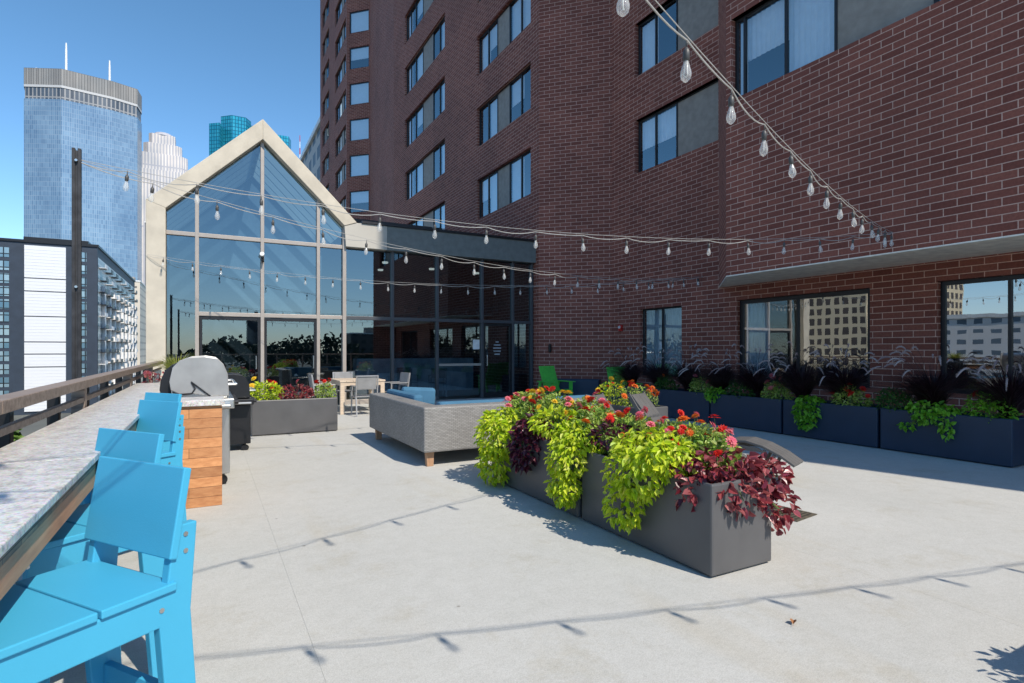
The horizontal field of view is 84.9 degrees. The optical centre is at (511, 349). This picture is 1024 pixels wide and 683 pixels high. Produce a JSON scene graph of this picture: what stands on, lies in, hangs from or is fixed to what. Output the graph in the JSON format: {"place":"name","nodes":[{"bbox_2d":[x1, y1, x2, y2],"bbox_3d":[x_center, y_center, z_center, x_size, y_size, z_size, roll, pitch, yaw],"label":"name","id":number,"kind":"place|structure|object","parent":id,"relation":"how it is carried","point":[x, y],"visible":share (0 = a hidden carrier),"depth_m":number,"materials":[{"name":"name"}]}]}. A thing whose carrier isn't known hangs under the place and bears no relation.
{"place":"outdoors","nodes":[
{"label":"outdoors","id":0,"kind":"place"},
{"bbox_2d":[0,236,137,414],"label":"apartment block","id":1,"kind":"structure","parent":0,"point":[35,311],"depth_m":135.58,"materials":[{"name":"white metal"}]},
{"bbox_2d":[14,380,142,435],"bbox_3d":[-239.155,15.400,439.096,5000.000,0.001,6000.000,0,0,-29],"label":"city ground","id":2,"kind":"structure","parent":0,"point":[32,428],"depth_m":114.23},
{"bbox_2d":[142,132,187,284],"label":"skyscraper","id":3,"kind":"structure","parent":2,"relation":"on","point":[161,154],"depth_m":542.99,"materials":[{"name":"stone"}]},
{"bbox_2d":[146,119,536,404],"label":"glass pavilion","id":4,"kind":"structure","parent":2,"relation":"on","point":[283,330],"depth_m":14.01,"materials":[{"name":"glass"}]},
{"bbox_2d":[200,316,259,395],"bbox_3d":[-6.583,0.310,13.101,1.270,2.160,0.153,0,0,-29],"label":"door","id":5,"kind":"structure","parent":4,"relation":"in","point":[235,341],"depth_m":13.17,"materials":[{"name":"clear glass"}]},
{"bbox_2d":[264,318,316,397],"bbox_3d":[-5.419,0.310,13.734,1.200,2.160,0.153,0,0,-29],"label":"door","id":6,"kind":"structure","parent":4,"relation":"in","point":[290,345],"depth_m":13.76,"materials":[{"name":"glass"}]},
{"bbox_2d":[484,323,510,397],"bbox_3d":[-0.418,0.310,16.458,0.910,2.160,0.153,0,0,-29],"label":"door","id":7,"kind":"structure","parent":4,"relation":"in","point":[497,368],"depth_m":16.49,"materials":[{"name":"glass"}]},
{"bbox_2d":[24,43,141,280],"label":"skyscraper","id":8,"kind":"structure","parent":0,"point":[96,120],"depth_m":485.47,"materials":[{"name":"blue glass"}]},
{"bbox_2d":[132,277,145,380],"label":"office building","id":9,"kind":"structure","parent":0,"point":[140,289],"depth_m":282.35,"materials":[{"name":"white paint"}]},
{"bbox_2d":[0,0,319,238],"label":"sky","id":10,"kind":"structure","parent":0,"point":[192,64],"materials":[{"name":"blue"}]},
{"bbox_2d":[209,115,290,155],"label":"skyscraper","id":11,"kind":"structure","parent":0,"point":[229,128],"depth_m":618.56,"materials":[{"name":"glass"}]},
{"bbox_2d":[299,117,319,180],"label":"office building","id":12,"kind":"structure","parent":0,"point":[309,158],"depth_m":71.18,"materials":[{"name":"stone"}]},
{"bbox_2d":[18,397,1023,682],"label":"terrace floor","id":13,"kind":"structure","parent":0,"point":[350,549],"depth_m":3.39,"materials":[{"name":"concrete"}]},
{"bbox_2d":[72,147,81,378],"bbox_3d":[-4.148,-0.110,5.336,0.072,3.620,0.080,0,0,-29],"label":"light pole","id":14,"kind":"object","parent":13,"relation":"attached to","point":[76,264],"visible":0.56,"depth_m":5.33,"materials":[{"name":"metal"}]},
{"bbox_2d":[82,160,702,287],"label":"string lights","id":15,"kind":"object","parent":14,"relation":"hanging from","point":[217,208],"visible":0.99,"depth_m":7.12,"materials":[{"name":"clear glass"}]},
{"bbox_2d":[81,160,890,254],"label":"string lights","id":16,"kind":"object","parent":14,"relation":"hanging from","point":[379,219],"visible":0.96,"depth_m":6.32,"materials":[{"name":"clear glass"}]},
{"bbox_2d":[0,383,159,599],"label":"bar counter","id":17,"kind":"object","parent":13,"relation":"on","point":[47,477],"visible":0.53,"depth_m":2.11,"materials":[{"name":"stone"}]},
{"bbox_3d":[-4.621,0.358,7.732,0.300,0.177,0.300,0,0,-29],"label":"plant tub","id":18,"kind":"object","parent":17,"relation":"on","visible":0},
{"bbox_2d":[147,354,187,370],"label":"fountain grass","id":19,"kind":"object","parent":18,"relation":"on","point":[169,363],"depth_m":7.60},
{"bbox_2d":[0,361,162,447],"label":"terrace railing","id":20,"kind":"object","parent":13,"relation":"on","point":[52,394],"visible":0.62,"depth_m":3.93,"materials":[{"name":"brown wood"}]},
{"bbox_2d":[22,428,164,682],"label":"bar chair","id":21,"kind":"object","parent":13,"relation":"on","point":[68,543],"visible":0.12,"depth_m":2.32,"materials":[{"name":"plastic"}]},
{"bbox_2d":[0,456,196,682],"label":"bar chair","id":22,"kind":"object","parent":13,"relation":"on","point":[96,609],"visible":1,"depth_m":1.64,"materials":[{"name":"plastic"}]},
{"bbox_2d":[80,400,185,520],"bbox_3d":[-2.523,0.875,3.666,0.434,1.050,0.569,0,0,25],"label":"bar chair","id":23,"kind":"object","parent":13,"relation":"on","point":[160,417],"visible":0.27,"depth_m":3.79,"materials":[{"name":"plastic"}]},
{"bbox_2d":[83,392,186,519],"bbox_3d":[-2.932,0.875,4.354,0.434,1.050,0.569,0,0,25],"label":"bar chair","id":24,"kind":"object","parent":13,"relation":"on","point":[160,397],"visible":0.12,"depth_m":4.48,"materials":[{"name":"plastic"}]},
{"bbox_2d":[160,355,238,483],"bbox_3d":[-3.425,0.733,6.163,0.710,1.335,1.720,0,0,-29],"label":"gas grill","id":25,"kind":"object","parent":13,"relation":"on","point":[199,376],"visible":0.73,"depth_m":5.68,"materials":[{"name":"metal"}]},
{"bbox_2d":[180,396,224,508],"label":"grill island","id":26,"kind":"structure","parent":13,"relation":"on","point":[202,446],"depth_m":4.99,"materials":[{"name":"wood"}]},
{"bbox_2d":[228,372,256,449],"bbox_3d":[-4.035,0.866,7.994,0.674,1.068,1.066,0,0,-29],"label":"gas grill","id":27,"kind":"object","parent":13,"relation":"on","point":[240,422],"visible":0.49,"depth_m":7.75,"materials":[{"name":"black metal"}]},
{"bbox_2d":[251,395,337,435],"bbox_3d":[-3.743,1.104,9.611,1.354,0.568,0.560,0,0,-29],"label":"planter","id":28,"kind":"object","parent":13,"relation":"on","point":[290,415],"visible":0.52,"depth_m":9.35,"materials":[{"name":"concrete"}]},
{"bbox_2d":[249,377,283,399],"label":"flowering bush","id":29,"kind":"object","parent":28,"relation":"on","point":[278,390],"visible":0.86,"depth_m":9.31,"materials":[{"name":"green plant"}]},
{"bbox_2d":[278,380,314,399],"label":"flowering bush","id":30,"kind":"object","parent":28,"relation":"on","point":[293,393],"visible":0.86,"depth_m":9.53,"materials":[{"name":"red plant"}]},
{"bbox_2d":[313,378,336,397],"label":"flowering bush","id":31,"kind":"object","parent":28,"relation":"on","point":[326,393],"visible":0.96,"depth_m":9.77,"materials":[{"name":"green plant"}]},
{"bbox_2d":[332,372,354,401],"bbox_3d":[-4.062,0.970,13.584,0.494,0.865,0.525,0,0,-29],"label":"dining chair","id":32,"kind":"object","parent":13,"relation":"on","point":[342,374],"visible":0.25,"depth_m":13.73,"materials":[{"name":"grey metal"}]},
{"bbox_2d":[331,378,384,414],"bbox_3d":[-3.542,1.032,12.817,1.000,0.735,1.100,0,0,-29],"label":"dining table","id":33,"kind":"object","parent":13,"relation":"on","point":[342,383],"visible":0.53,"depth_m":12.22,"materials":[{"name":"brown wood"}]},
{"bbox_2d":[350,375,378,416],"bbox_3d":[-3.169,0.970,12.049,0.494,0.865,0.525,0,0,-29],"label":"dining chair","id":34,"kind":"object","parent":13,"relation":"on","point":[365,382],"visible":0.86,"depth_m":11.87,"materials":[{"name":"grey fabric"}]},
{"bbox_2d":[385,372,410,392],"bbox_3d":[-2.734,0.970,13.261,0.525,0.865,0.494,0,0,-37],"label":"dining chair","id":35,"kind":"object","parent":13,"relation":"on","point":[404,378],"visible":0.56,"depth_m":13.32,"materials":[{"name":"grey metal"}]},
{"bbox_2d":[369,387,590,466],"bbox_3d":[-0.462,0.997,8.374,2.700,0.806,2.550,0,0,-29],"label":"corner sofa","id":36,"kind":"object","parent":13,"relation":"on","point":[415,418],"visible":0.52,"depth_m":6.96,"materials":[{"name":"fabric"}]},
{"bbox_2d":[493,432,582,516],"bbox_3d":[0.417,1.104,5.465,0.560,0.568,1.584,0,0,-29],"label":"planter","id":37,"kind":"object","parent":13,"relation":"on","point":[531,483],"visible":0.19,"depth_m":5.19,"materials":[{"name":"concrete"}]},
{"bbox_2d":[473,404,527,486],"bbox_3d":[-0.062,0.996,5.884,0.712,0.857,0.768,0,0,-29],"label":"trailing vine","id":38,"kind":"object","parent":37,"relation":"on","point":[490,450],"visible":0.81,"depth_m":5.70,"materials":[{"name":"green plant"}]},
{"bbox_2d":[501,389,543,426],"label":"flowering bush","id":39,"kind":"object","parent":37,"relation":"on","point":[515,399],"visible":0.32,"depth_m":6.04,"materials":[{"name":"green plant"}]},
{"bbox_2d":[505,413,557,475],"bbox_3d":[0.210,0.896,5.342,0.531,0.592,0.581,0,0,-29],"label":"trailing vine","id":40,"kind":"object","parent":37,"relation":"on","point":[520,457],"visible":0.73,"depth_m":5.23,"materials":[{"name":"purple plant"}]},
{"bbox_2d":[514,386,559,431],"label":"flowering bush","id":41,"kind":"object","parent":37,"relation":"on","point":[527,404],"visible":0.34,"depth_m":5.78,"materials":[{"name":"green plant"}]},
{"bbox_2d":[528,386,573,433],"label":"flowering bush","id":42,"kind":"object","parent":37,"relation":"on","point":[542,404],"visible":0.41,"depth_m":5.46,"materials":[{"name":"green plant"}]},
{"bbox_2d":[527,403,586,439],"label":"trailing vine","id":43,"kind":"object","parent":37,"relation":"on","point":[545,430],"visible":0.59,"depth_m":4.99,"materials":[{"name":"green plant"}]},
{"bbox_2d":[543,420,606,511],"bbox_3d":[0.547,0.968,4.712,0.562,0.735,0.573,0,0,-29],"label":"trailing vine","id":44,"kind":"object","parent":37,"relation":"on","point":[563,473],"visible":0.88,"depth_m":4.58,"materials":[{"name":"green plant"}]},
{"bbox_2d":[559,391,610,443],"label":"flowering bush","id":45,"kind":"object","parent":37,"relation":"on","point":[574,404],"visible":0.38,"depth_m":5.17,"materials":[{"name":"red plant"}]},
{"bbox_2d":[566,395,615,453],"bbox_3d":[0.717,0.670,4.826,0.524,0.532,0.593,0,0,-29],"label":"flowering bush","id":46,"kind":"object","parent":37,"relation":"on","point":[586,419],"visible":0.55,"depth_m":4.80,"materials":[{"name":"green plant"}]},
{"bbox_2d":[537,366,574,395],"bbox_3d":[1.140,0.920,15.207,0.780,0.959,0.880,0,0,-34],"label":"adirondack chair","id":47,"kind":"object","parent":13,"relation":"on","point":[548,376],"visible":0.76,"depth_m":15.32,"materials":[{"name":"green plastic"}]},
{"bbox_2d":[550,378,600,395],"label":"planter","id":48,"kind":"object","parent":13,"relation":"on","point":[585,386],"visible":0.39,"depth_m":15.41,"materials":[{"name":"metal"}]},
{"bbox_2d":[609,384,664,404],"bbox_3d":[2.891,1.104,12.734,0.560,0.568,1.483,0,0,-29],"label":"planter","id":49,"kind":"object","parent":13,"relation":"on","point":[633,389],"visible":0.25,"depth_m":12.77,"materials":[{"name":"metal"}]},
{"bbox_2d":[609,399,667,422],"bbox_3d":[1.707,1.104,8.616,0.560,0.568,1.354,0,0,-29],"label":"planter","id":50,"kind":"object","parent":13,"relation":"on","point":[662,410],"visible":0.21,"depth_m":8.15,"materials":[{"name":"concrete"}]},
{"bbox_2d":[595,376,628,405],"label":"flowering bush","id":51,"kind":"object","parent":50,"relation":"on","point":[606,393],"visible":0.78,"depth_m":8.81,"materials":[{"name":"green plant"}]},
{"bbox_2d":[621,380,659,406],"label":"flowering bush","id":52,"kind":"object","parent":50,"relation":"on","point":[632,384],"visible":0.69,"depth_m":8.27,"materials":[{"name":"orange plant"}]},
{"bbox_2d":[582,449,770,576],"bbox_3d":[1.139,1.104,4.139,0.560,0.568,1.354,0,0,-29],"label":"planter","id":53,"kind":"object","parent":13,"relation":"on","point":[711,536],"visible":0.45,"depth_m":3.61,"materials":[{"name":"concrete"}]},
{"bbox_2d":[587,419,641,450],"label":"trailing vine","id":54,"kind":"object","parent":53,"relation":"on","point":[595,430],"visible":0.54,"depth_m":4.38,"materials":[{"name":"purple plant"}]},
{"bbox_2d":[598,406,663,455],"bbox_3d":[0.944,0.684,4.471,0.512,0.498,0.611,0,0,-29],"label":"flowering bush","id":55,"kind":"object","parent":53,"relation":"on","point":[620,417],"visible":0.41,"depth_m":4.46,"materials":[{"name":"green plant"}]},
{"bbox_2d":[600,426,706,534],"bbox_3d":[1.014,0.921,3.935,0.646,0.767,0.768,0,0,-29],"label":"trailing vine","id":56,"kind":"object","parent":53,"relation":"on","point":[647,457],"visible":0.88,"depth_m":3.84,"materials":[{"name":"green plant"}]},
{"bbox_2d":[645,409,710,451],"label":"flowering bush","id":57,"kind":"object","parent":53,"relation":"on","point":[672,423],"visible":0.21,"depth_m":4.26,"materials":[{"name":"red plant"}]},
{"bbox_2d":[664,414,743,476],"bbox_3d":[1.316,0.686,3.881,0.502,0.481,0.600,0,0,-29],"label":"flowering bush","id":58,"kind":"object","parent":53,"relation":"on","point":[716,442],"visible":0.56,"depth_m":3.83,"materials":[{"name":"green plant"}]},
{"bbox_2d":[669,447,801,535],"bbox_3d":[1.466,0.941,3.677,0.905,0.612,0.542,0,0,-8],"label":"trailing vine","id":59,"kind":"object","parent":53,"relation":"on","point":[775,490],"visible":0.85,"depth_m":3.59,"materials":[{"name":"red plant"}]},
{"bbox_2d":[654,388,727,422],"bbox_3d":[3.618,1.104,11.399,0.560,0.568,1.483,0,0,-29],"label":"planter","id":60,"kind":"object","parent":13,"relation":"on","point":[688,403],"visible":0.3,"depth_m":11.15,"materials":[{"name":"metal"}]},
{"bbox_2d":[654,374,679,389],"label":"flowering bush","id":61,"kind":"object","parent":60,"relation":"on","point":[666,382],"visible":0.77,"depth_m":11.76,"materials":[{"name":"green plant"}]},
{"bbox_2d":[687,374,713,393],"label":"flowering bush","id":62,"kind":"object","parent":60,"relation":"on","point":[694,385],"visible":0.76,"depth_m":10.93,"materials":[{"name":"green plant"}]},
{"bbox_2d":[627,392,802,473],"bbox_3d":[2.315,0.976,6.581,1.949,0.863,0.389,0,0,41],"label":"chaise lounge","id":63,"kind":"object","parent":13,"relation":"on","point":[641,400],"visible":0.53,"depth_m":6.21,"materials":[{"name":"grey plastic"}]},
{"bbox_2d":[711,393,795,433],"bbox_3d":[4.345,1.104,10.064,0.560,0.568,1.483,0,0,-29],"label":"planter","id":64,"kind":"object","parent":13,"relation":"on","point":[758,413],"visible":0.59,"depth_m":9.82,"materials":[{"name":"metal"}]},
{"bbox_2d":[678,344,751,393],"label":"fountain grass","id":65,"kind":"object","parent":64,"relation":"on","point":[723,384],"depth_m":10.60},
{"bbox_2d":[704,387,725,402],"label":"trailing vine","id":66,"kind":"object","parent":64,"relation":"on","point":[711,394],"visible":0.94,"depth_m":10.48,"materials":[{"name":"green plant"}]},
{"bbox_2d":[725,379,755,397],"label":"flowering bush","id":67,"kind":"object","parent":64,"relation":"on","point":[740,391],"visible":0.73,"depth_m":10.12,"materials":[{"name":"green plant"}]},
{"bbox_2d":[760,373,793,399],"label":"flowering bush","id":68,"kind":"object","parent":64,"relation":"on","point":[773,391],"visible":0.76,"depth_m":9.49,"materials":[{"name":"green plant"}]},
{"bbox_2d":[783,399,894,447],"bbox_3d":[5.072,1.104,8.729,0.560,0.568,1.483,0,0,-29],"label":"planter","id":69,"kind":"object","parent":13,"relation":"on","point":[856,425],"visible":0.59,"depth_m":8.40,"materials":[{"name":"metal"}]},
{"bbox_2d":[790,395,825,431],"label":"trailing vine","id":70,"kind":"object","parent":69,"relation":"on","point":[807,417],"visible":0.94,"depth_m":8.79,"materials":[{"name":"green plant"}]},
{"bbox_2d":[829,383,872,406],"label":"flowering bush","id":71,"kind":"object","parent":69,"relation":"on","point":[852,397],"visible":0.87,"depth_m":8.34,"materials":[{"name":"green plant"}]},
{"bbox_2d":[880,406,1023,466],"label":"planter","id":72,"kind":"object","parent":13,"relation":"on","point":[999,440],"visible":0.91,"depth_m":7.05,"materials":[{"name":"metal"}]},
{"bbox_2d":[870,387,916,411],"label":"flowering bush","id":73,"kind":"object","parent":72,"relation":"on","point":[893,401],"visible":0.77,"depth_m":7.87,"materials":[{"name":"green plant"}]},
{"bbox_2d":[895,400,962,441],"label":"trailing vine","id":74,"kind":"object","parent":72,"relation":"on","point":[926,412],"visible":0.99,"depth_m":7.31,"materials":[{"name":"green plant"}]},
{"bbox_2d":[938,350,1023,418],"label":"fountain grass","id":75,"kind":"object","parent":72,"relation":"on","point":[1008,391],"depth_m":6.76,"materials":[{"name":"plant"}]},
{"bbox_2d":[960,391,1021,422],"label":"flowering bush","id":76,"kind":"object","parent":72,"relation":"on","point":[984,406],"visible":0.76,"depth_m":6.91,"materials":[{"name":"green plant"}]},
{"bbox_3d":[-1.316,-0.050,0.137,0.072,3.500,0.080,0,0,-29],"label":"light pole","id":77,"kind":"object","parent":13,"relation":"attached to","visible":0},
{"bbox_2d":[616,0,892,244],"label":"string lights","id":78,"kind":"object","parent":77,"relation":"hanging from","point":[686,58],"visible":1,"depth_m":3.34,"materials":[{"name":"clear glass"}]},
{"bbox_2d":[598,342,653,386],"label":"fountain grass","id":79,"kind":"object","parent":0,"point":[624,373],"depth_m":12.86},
{"bbox_2d":[619,346,681,387],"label":"fountain grass","id":80,"kind":"object","parent":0,"point":[652,378],"depth_m":12.10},
{"bbox_2d":[320,0,1023,415],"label":"apartment building","id":81,"kind":"structure","parent":0,"point":[608,126],"depth_m":12.89,"materials":[{"name":"brown brick"}]},
{"bbox_2d":[336,162,345,189],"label":"window","id":82,"kind":"structure","parent":81,"relation":"in","point":[341,175],"depth_m":44.07,"materials":[{"name":"blue glass"}]},
{"bbox_2d":[336,127,345,156],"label":"window","id":83,"kind":"structure","parent":81,"relation":"in","point":[341,141],"depth_m":44.07,"materials":[{"name":"blue glass"}]},
{"bbox_2d":[336,57,358,90],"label":"window","id":84,"kind":"structure","parent":81,"relation":"in","point":[342,71],"depth_m":43.66,"materials":[{"name":"blue glass"}]},
{"bbox_2d":[350,190,368,212],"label":"window","id":85,"kind":"structure","parent":81,"relation":"in","point":[361,197],"depth_m":41.12,"materials":[{"name":"blue glass"}]},
{"bbox_2d":[350,154,368,176],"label":"window","id":86,"kind":"structure","parent":81,"relation":"in","point":[359,164],"depth_m":41.05,"materials":[{"name":"blue glass"}]},
{"bbox_2d":[350,118,368,140],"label":"window","id":87,"kind":"structure","parent":81,"relation":"in","point":[359,128],"depth_m":41.05,"materials":[{"name":"blue glass"}]},
{"bbox_2d":[350,81,368,104],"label":"window","id":88,"kind":"structure","parent":81,"relation":"in","point":[359,92],"depth_m":41.05,"materials":[{"name":"blue glass"}]},
{"bbox_2d":[350,45,368,68],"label":"window","id":89,"kind":"structure","parent":81,"relation":"in","point":[361,54],"depth_m":41.12,"materials":[{"name":"blue glass"}]},
{"bbox_2d":[350,9,368,32],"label":"window","id":90,"kind":"structure","parent":81,"relation":"in","point":[359,20],"depth_m":41.05,"materials":[{"name":"blue glass"}]},
{"bbox_2d":[407,0,433,40],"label":"window","id":91,"kind":"structure","parent":81,"relation":"in","point":[419,9],"depth_m":27.59,"materials":[{"name":"blue glass"}]},
{"bbox_2d":[148,254,701,294],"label":"string lights","id":92,"kind":"object","parent":81,"relation":"hanging from","point":[494,286],"visible":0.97,"depth_m":12.68,"materials":[{"name":"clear glass"}]},
{"bbox_2d":[407,141,444,199],"bbox_3d":[-3.611,-8.155,26.046,0.906,1.450,5.400,0,0,-29],"label":"window","id":93,"kind":"structure","parent":81,"relation":"in","point":[432,166],"depth_m":26.06,"materials":[{"name":"blue glass"}]},
{"bbox_2d":[407,79,444,146],"bbox_3d":[-3.611,-10.785,26.046,0.906,1.450,5.400,0,0,-29],"label":"window","id":94,"kind":"structure","parent":81,"relation":"in","point":[433,106],"depth_m":26.04,"materials":[{"name":"blue glass"}]},
{"bbox_2d":[407,16,444,93],"bbox_3d":[-3.611,-13.415,26.046,0.906,1.450,5.400,0,0,-29],"label":"window","id":95,"kind":"structure","parent":81,"relation":"in","point":[434,45],"depth_m":25.95,"materials":[{"name":"glass"}]},
{"bbox_2d":[410,203,444,229],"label":"window","id":96,"kind":"structure","parent":81,"relation":"in","point":[438,213],"depth_m":25.37,"materials":[{"name":"glass"}]},
{"bbox_2d":[479,149,530,217],"bbox_3d":[0.125,-5.525,19.187,0.906,1.450,3.920,0,0,-29],"label":"window","id":97,"kind":"structure","parent":81,"relation":"in","point":[510,183],"depth_m":19.16,"materials":[{"name":"blue glass"}]},
{"bbox_2d":[479,65,530,145],"bbox_3d":[0.125,-8.155,19.187,0.906,1.450,3.920,0,0,-29],"label":"window","id":98,"kind":"structure","parent":81,"relation":"in","point":[514,100],"depth_m":19.30,"materials":[{"name":"glass"}]},
{"bbox_2d":[479,0,530,73],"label":"window","id":99,"kind":"structure","parent":81,"relation":"in","point":[516,17],"depth_m":19.04,"materials":[{"name":"glass"}]},
{"bbox_2d":[643,306,681,375],"bbox_3d":[4.287,-0.210,14.701,0.906,1.780,1.500,0,0,-29],"label":"window","id":100,"kind":"structure","parent":81,"relation":"in","point":[662,327],"depth_m":14.53,"materials":[{"name":"glass"}]},
{"bbox_2d":[638,80,717,172],"bbox_3d":[4.527,-5.525,14.303,0.906,1.450,2.830,0,0,-29],"label":"window","id":101,"kind":"structure","parent":81,"relation":"in","point":[690,123],"depth_m":14.01,"materials":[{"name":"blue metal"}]},
{"bbox_2d":[638,0,717,75],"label":"window","id":102,"kind":"structure","parent":81,"relation":"in","point":[657,41],"depth_m":14.72,"materials":[{"name":"glass"}]},
{"bbox_2d":[740,288,869,387],"bbox_3d":[6.105,-0.210,11.364,0.906,1.780,2.820,0,0,-29],"label":"window","id":103,"kind":"structure","parent":81,"relation":"in","point":[838,319],"depth_m":11.77,"materials":[{"name":"clear glass"}]},
{"bbox_2d":[735,0,940,96],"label":"window","id":104,"kind":"structure","parent":81,"relation":"in","point":[777,38],"depth_m":9.79,"materials":[{"name":"glass"}]},
{"bbox_2d":[941,274,1023,393],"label":"window","id":105,"kind":"structure","parent":81,"relation":"in","point":[981,317],"depth_m":9.13,"materials":[{"name":"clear glass"}]},
{"bbox_2d":[650,344,718,391],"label":"fountain grass","id":106,"kind":"object","parent":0,"point":[684,382],"depth_m":11.32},
{"bbox_2d":[709,344,786,397],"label":"fountain grass","id":107,"kind":"object","parent":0,"point":[749,381],"depth_m":9.93,"materials":[{"name":"plant"}]},
{"bbox_2d":[771,505,816,521],"bbox_3d":[2.356,1.392,4.790,0.340,0.008,0.340,0,0,-37],"label":"drain cover","id":108,"kind":"object","parent":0,"point":[805,514],"visible":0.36,"depth_m":4.73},
{"bbox_2d":[753,341,841,400],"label":"fountain grass","id":109,"kind":"object","parent":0,"point":[797,390],"depth_m":9.14,"materials":[{"name":"plant"}]},
{"bbox_2d":[791,344,881,404],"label":"fountain grass","id":110,"kind":"object","parent":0,"point":[836,382],"depth_m":8.51,"materials":[{"name":"plant"}]},
{"bbox_2d":[865,345,983,408],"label":"fountain grass","id":111,"kind":"object","parent":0,"point":[926,388],"depth_m":7.48,"materials":[{"name":"plant"}]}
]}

